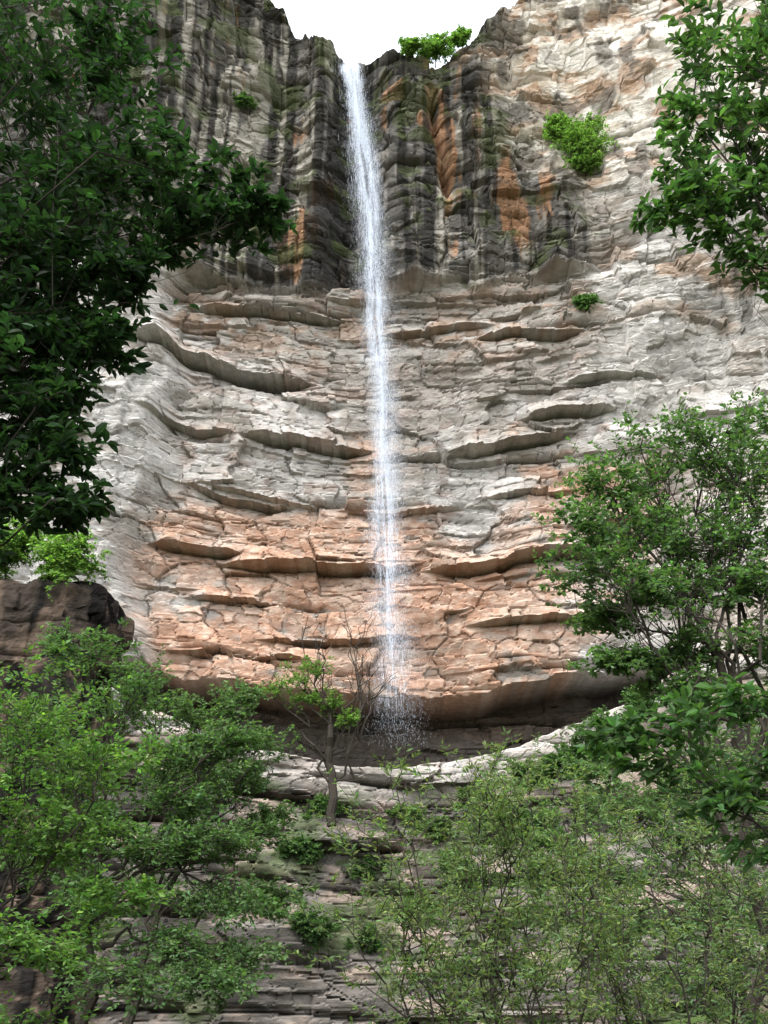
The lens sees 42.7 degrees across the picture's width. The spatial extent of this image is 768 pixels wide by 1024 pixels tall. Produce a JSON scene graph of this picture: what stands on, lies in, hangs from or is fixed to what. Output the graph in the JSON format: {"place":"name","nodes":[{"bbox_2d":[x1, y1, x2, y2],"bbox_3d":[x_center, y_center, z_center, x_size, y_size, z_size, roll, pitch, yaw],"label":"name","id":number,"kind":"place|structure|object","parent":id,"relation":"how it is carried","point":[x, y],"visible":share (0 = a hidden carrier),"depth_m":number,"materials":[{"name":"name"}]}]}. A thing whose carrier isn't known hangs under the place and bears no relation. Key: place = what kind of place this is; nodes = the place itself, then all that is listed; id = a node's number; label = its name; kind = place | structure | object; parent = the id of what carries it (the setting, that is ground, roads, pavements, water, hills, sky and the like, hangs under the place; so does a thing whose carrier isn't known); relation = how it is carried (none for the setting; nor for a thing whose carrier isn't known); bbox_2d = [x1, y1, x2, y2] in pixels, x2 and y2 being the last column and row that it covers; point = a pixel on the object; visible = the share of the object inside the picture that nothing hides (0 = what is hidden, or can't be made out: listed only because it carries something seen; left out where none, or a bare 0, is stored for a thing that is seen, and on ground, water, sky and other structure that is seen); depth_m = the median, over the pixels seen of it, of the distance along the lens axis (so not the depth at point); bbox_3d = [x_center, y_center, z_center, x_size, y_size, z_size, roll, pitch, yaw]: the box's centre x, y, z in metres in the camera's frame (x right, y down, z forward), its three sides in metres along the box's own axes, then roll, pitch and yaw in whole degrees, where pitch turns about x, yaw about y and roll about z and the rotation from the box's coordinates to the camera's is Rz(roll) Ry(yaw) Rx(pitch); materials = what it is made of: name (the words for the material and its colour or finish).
{"place":"outdoors","nodes":[
{"label":"outdoors","id":0,"kind":"place"},
{"bbox_2d":[0,0,767,1023],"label":"rock cliff","id":1,"kind":"structure","parent":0,"point":[232,532],"depth_m":82.28,"materials":[{"name":"stone"}]},
{"bbox_2d":[165,736,235,780],"bbox_3d":[-12.175,16.546,65.086,5.028,3.231,3.861,0,-27,0],"label":"cliff shrub","id":2,"kind":"object","parent":1,"relation":"on","point":[184,753],"visible":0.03,"depth_m":64.54,"materials":[{"name":"green plant"}]},
{"bbox_2d":[232,91,257,110],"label":"cliff shrub","id":3,"kind":"object","parent":1,"relation":"on","point":[242,100],"visible":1,"depth_m":98.23,"materials":[{"name":"green plant"}]},
{"bbox_2d":[222,760,270,794],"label":"cliff shrub","id":4,"kind":"object","parent":1,"relation":"on","point":[249,774],"visible":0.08,"depth_m":66.11,"materials":[{"name":"green plant"}]},
{"bbox_2d":[258,795,301,804],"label":"cliff shrub","id":5,"kind":"object","parent":1,"relation":"on","point":[277,799],"visible":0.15,"depth_m":67.11,"materials":[{"name":"green plant"}]},
{"bbox_2d":[271,834,325,868],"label":"cliff shrub","id":6,"kind":"object","parent":1,"relation":"on","point":[310,853],"visible":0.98,"depth_m":62.88,"materials":[{"name":"green plant"}]},
{"bbox_2d":[262,655,360,826],"bbox_3d":[-4.503,13.898,60.425,6.306,10.381,3.300,0,-27,0],"label":"ledge tree","id":7,"kind":"object","parent":1,"relation":"on","point":[332,787],"visible":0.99,"depth_m":61.07,"materials":[{"name":"green plant"}]},
{"bbox_2d":[288,901,341,961],"bbox_3d":[-4.182,25.094,58.833,3.446,3.320,2.670,0,-27,0],"label":"cliff shrub","id":8,"kind":"object","parent":1,"relation":"on","point":[302,923],"visible":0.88,"depth_m":58.37,"materials":[{"name":"green plant"}]},
{"bbox_2d":[301,791,343,819],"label":"cliff shrub","id":9,"kind":"object","parent":1,"relation":"on","point":[320,802],"visible":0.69,"depth_m":64.87,"materials":[{"name":"green plant"}]},
{"bbox_2d":[296,602,400,782],"bbox_3d":[-2.351,11.738,63.320,7.236,11.930,4.502,0,-27,0],"label":"bare tree","id":10,"kind":"object","parent":1,"relation":"on","point":[348,752],"visible":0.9,"depth_m":62.69,"materials":[{"name":"brown plant"}]},
{"bbox_2d":[340,853,389,879],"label":"cliff shrub","id":11,"kind":"object","parent":1,"relation":"on","point":[367,860],"visible":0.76,"depth_m":63.86,"materials":[{"name":"green plant"}]},
{"bbox_2d":[344,921,385,954],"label":"cliff shrub","id":12,"kind":"object","parent":1,"relation":"on","point":[374,946],"visible":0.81,"depth_m":59.25,"materials":[{"name":"green plant"}]},
{"bbox_2d":[335,57,438,744],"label":"waterfall","id":13,"kind":"structure","parent":1,"relation":"on","point":[347,69],"depth_m":79.74,"materials":[{"name":"liquid"}]},
{"bbox_2d":[384,804,423,822],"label":"cliff shrub","id":14,"kind":"object","parent":1,"relation":"on","point":[392,813],"visible":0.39,"depth_m":65.22,"materials":[{"name":"green plant"}]},
{"bbox_2d":[398,34,428,57],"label":"cliff shrub","id":15,"kind":"object","parent":1,"relation":"on","point":[410,45],"visible":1,"depth_m":100.79,"materials":[{"name":"green plant"}]},
{"bbox_2d":[390,888,438,917],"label":"cliff shrub","id":16,"kind":"object","parent":1,"relation":"on","point":[410,893],"visible":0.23,"depth_m":60.25,"materials":[{"name":"green plant"}]},
{"bbox_2d":[414,31,458,67],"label":"cliff shrub","id":17,"kind":"object","parent":1,"relation":"on","point":[435,49],"visible":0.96,"depth_m":101.78,"materials":[{"name":"green plant"}]},
{"bbox_2d":[416,806,457,843],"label":"cliff shrub","id":18,"kind":"object","parent":1,"relation":"on","point":[440,824],"visible":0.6,"depth_m":64.42,"materials":[{"name":"green plant"}]},
{"bbox_2d":[449,22,472,49],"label":"cliff shrub","id":19,"kind":"object","parent":1,"relation":"on","point":[462,37],"visible":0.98,"depth_m":102.28,"materials":[{"name":"green plant"}]},
{"bbox_2d":[436,844,487,896],"bbox_3d":[4.852,22.236,60.780,3.282,3.167,2.912,0,-27,0],"label":"cliff shrub","id":20,"kind":"object","parent":1,"relation":"on","point":[463,880],"visible":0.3,"depth_m":60.37,"materials":[{"name":"green plant"}]},
{"bbox_2d":[449,783,481,810],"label":"cliff shrub","id":21,"kind":"object","parent":1,"relation":"on","point":[462,792],"visible":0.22,"depth_m":67.24,"materials":[{"name":"green plant"}]},
{"bbox_2d":[473,794,537,843],"bbox_3d":[7.934,19.831,63.914,4.242,3.212,2.877,-21,-33,35],"label":"cliff shrub","id":22,"kind":"object","parent":1,"relation":"on","point":[522,812],"visible":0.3,"depth_m":63.73,"materials":[{"name":"green plant"}]},
{"bbox_2d":[473,848,561,894],"bbox_3d":[8.629,22.402,61.003,5.716,3.416,3.532,-9,-28,17],"label":"cliff shrub","id":23,"kind":"object","parent":1,"relation":"on","point":[536,866],"visible":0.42,"depth_m":60.33,"materials":[{"name":"green plant"}]},
{"bbox_2d":[501,756,561,792],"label":"cliff shrub","id":24,"kind":"object","parent":1,"relation":"on","point":[524,767],"visible":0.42,"depth_m":66.03,"materials":[{"name":"green plant"}]},
{"bbox_2d":[540,109,573,142],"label":"cliff shrub","id":25,"kind":"object","parent":1,"relation":"on","point":[550,130],"visible":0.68,"depth_m":94.58,"materials":[{"name":"green plant"}]},
{"bbox_2d":[518,795,599,853],"bbox_3d":[11.056,20.338,63.159,5.038,4.005,3.074,7,-28,-14],"label":"cliff shrub","id":26,"kind":"object","parent":1,"relation":"on","point":[543,815],"visible":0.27,"depth_m":62.99,"materials":[{"name":"green plant"}]},
{"bbox_2d":[537,734,604,781],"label":"cliff shrub","id":27,"kind":"object","parent":1,"relation":"on","point":[551,758],"visible":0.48,"depth_m":66.23,"materials":[{"name":"green plant"}]},
{"bbox_2d":[542,109,620,163],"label":"cliff shrub","id":28,"kind":"object","parent":1,"relation":"on","point":[576,137],"visible":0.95,"depth_m":93.38,"materials":[{"name":"green plant"}]},
{"bbox_2d":[562,148,603,176],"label":"cliff shrub","id":29,"kind":"object","parent":1,"relation":"on","point":[588,164],"visible":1,"depth_m":92.81,"materials":[{"name":"green plant"}]},
{"bbox_2d":[571,292,603,312],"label":"cliff shrub","id":30,"kind":"object","parent":1,"relation":"on","point":[582,301],"visible":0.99,"depth_m":85.08,"materials":[{"name":"green plant"}]},
{"bbox_2d":[566,780,624,831],"bbox_3d":[14.025,19.348,63.933,4.502,3.667,3.817,0,-27,0],"label":"cliff shrub","id":31,"kind":"object","parent":1,"relation":"on","point":[589,798],"visible":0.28,"depth_m":63.31,"materials":[{"name":"green plant"}]},
{"bbox_2d":[566,705,627,761],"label":"cliff shrub","id":32,"kind":"object","parent":1,"relation":"on","point":[590,718],"visible":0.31,"depth_m":66.91,"materials":[{"name":"green plant"}]},
{"bbox_2d":[619,684,658,717],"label":"cliff shrub","id":33,"kind":"object","parent":1,"relation":"on","point":[627,700],"visible":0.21,"depth_m":68.11,"materials":[{"name":"green plant"}]},
{"bbox_2d":[271,0,517,68],"label":"sky","id":34,"kind":"structure","parent":0,"point":[363,31],"materials":[{"name":"white"}]},
{"bbox_2d":[88,1001,767,1023],"bbox_3d":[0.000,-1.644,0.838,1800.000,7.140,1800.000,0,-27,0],"label":"ground","id":35,"kind":"structure","parent":0,"point":[699,1018],"depth_m":50.23,"materials":[{"name":"grey stone"}]},
{"bbox_2d":[0,578,134,1023],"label":"rock outcrop","id":36,"kind":"object","parent":35,"relation":"on","point":[26,609],"visible":0.31,"depth_m":43.55,"materials":[{"name":"stone"}]},
{"bbox_2d":[0,512,51,579],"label":"ledge bush","id":37,"kind":"object","parent":36,"relation":"on","point":[22,556],"visible":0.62,"depth_m":47.13,"materials":[{"name":"green plant"}]},
{"bbox_2d":[25,527,113,601],"bbox_3d":[-15.132,2.567,46.228,3.863,4.142,3.936,-22,-34,36],"label":"ledge bush","id":38,"kind":"object","parent":36,"relation":"on","point":[58,554],"visible":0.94,"depth_m":46.01,"materials":[{"name":"green plant"}]},
{"bbox_2d":[0,639,185,1023],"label":"maple tree","id":39,"kind":"object","parent":35,"relation":"on","point":[31,944],"visible":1,"depth_m":13.35,"materials":[{"name":"green plant"}]},
{"bbox_2d":[0,0,297,564],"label":"broadleaf tree","id":40,"kind":"object","parent":35,"relation":"on","point":[47,330],"visible":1,"depth_m":6.39,"materials":[{"name":"green plant"}]},
{"bbox_2d":[0,617,299,1023],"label":"maple tree","id":41,"kind":"object","parent":35,"relation":"on","point":[132,969],"visible":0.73,"depth_m":28.38,"materials":[{"name":"green plant"}]},
{"bbox_2d":[24,628,319,1023],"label":"maple tree","id":42,"kind":"object","parent":35,"relation":"on","point":[268,816],"visible":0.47,"depth_m":43.95,"materials":[{"name":"green plant"}]},
{"bbox_2d":[286,726,548,1023],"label":"willow shrub","id":43,"kind":"object","parent":35,"relation":"on","point":[494,946],"visible":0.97,"depth_m":9.23,"materials":[{"name":"green plant"}]},
{"bbox_2d":[396,773,566,1016],"bbox_3d":[3.653,14.980,37.117,6.737,10.216,3.084,0,-27,0],"label":"maple tree","id":44,"kind":"object","parent":35,"relation":"on","point":[443,856],"visible":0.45,"depth_m":37.48,"materials":[{"name":"green plant"}]},
{"bbox_2d":[393,733,648,1023],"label":"willow shrub","id":45,"kind":"object","parent":35,"relation":"on","point":[597,931],"visible":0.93,"depth_m":9.35,"materials":[{"name":"green plant"}]},
{"bbox_2d":[422,729,671,1023],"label":"willow shrub","id":46,"kind":"object","parent":35,"relation":"on","point":[578,959],"visible":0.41,"depth_m":15.11,"materials":[{"name":"green plant"}]},
{"bbox_2d":[509,768,750,1023],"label":"willow shrub","id":47,"kind":"object","parent":35,"relation":"on","point":[643,1000],"visible":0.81,"depth_m":9.94,"materials":[{"name":"green plant"}]},
{"bbox_2d":[505,676,767,1023],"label":"maple tree","id":48,"kind":"object","parent":35,"relation":"on","point":[592,766],"visible":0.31,"depth_m":39.81,"materials":[{"name":"green plant"}]},
{"bbox_2d":[530,387,767,1023],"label":"maple tree","id":49,"kind":"object","parent":35,"relation":"on","point":[666,533],"visible":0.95,"depth_m":21.72,"materials":[{"name":"green plant"}]},
{"bbox_2d":[540,723,767,1023],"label":"maple tree","id":50,"kind":"object","parent":35,"relation":"on","point":[667,886],"visible":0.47,"depth_m":16.76,"materials":[{"name":"green plant"}]},
{"bbox_2d":[574,672,767,874],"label":"broadleaf tree","id":51,"kind":"object","parent":35,"relation":"on","point":[737,790],"visible":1,"depth_m":5.96,"materials":[{"name":"green plant"}]},
{"bbox_2d":[627,746,767,1023],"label":"willow shrub","id":52,"kind":"object","parent":35,"relation":"on","point":[729,995],"visible":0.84,"depth_m":10.49,"materials":[{"name":"green plant"}]},
{"bbox_2d":[629,0,767,325],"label":"broadleaf tree","id":53,"kind":"object","parent":35,"relation":"on","point":[734,113],"visible":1,"depth_m":6.83,"materials":[{"name":"green plant"}]}
]}

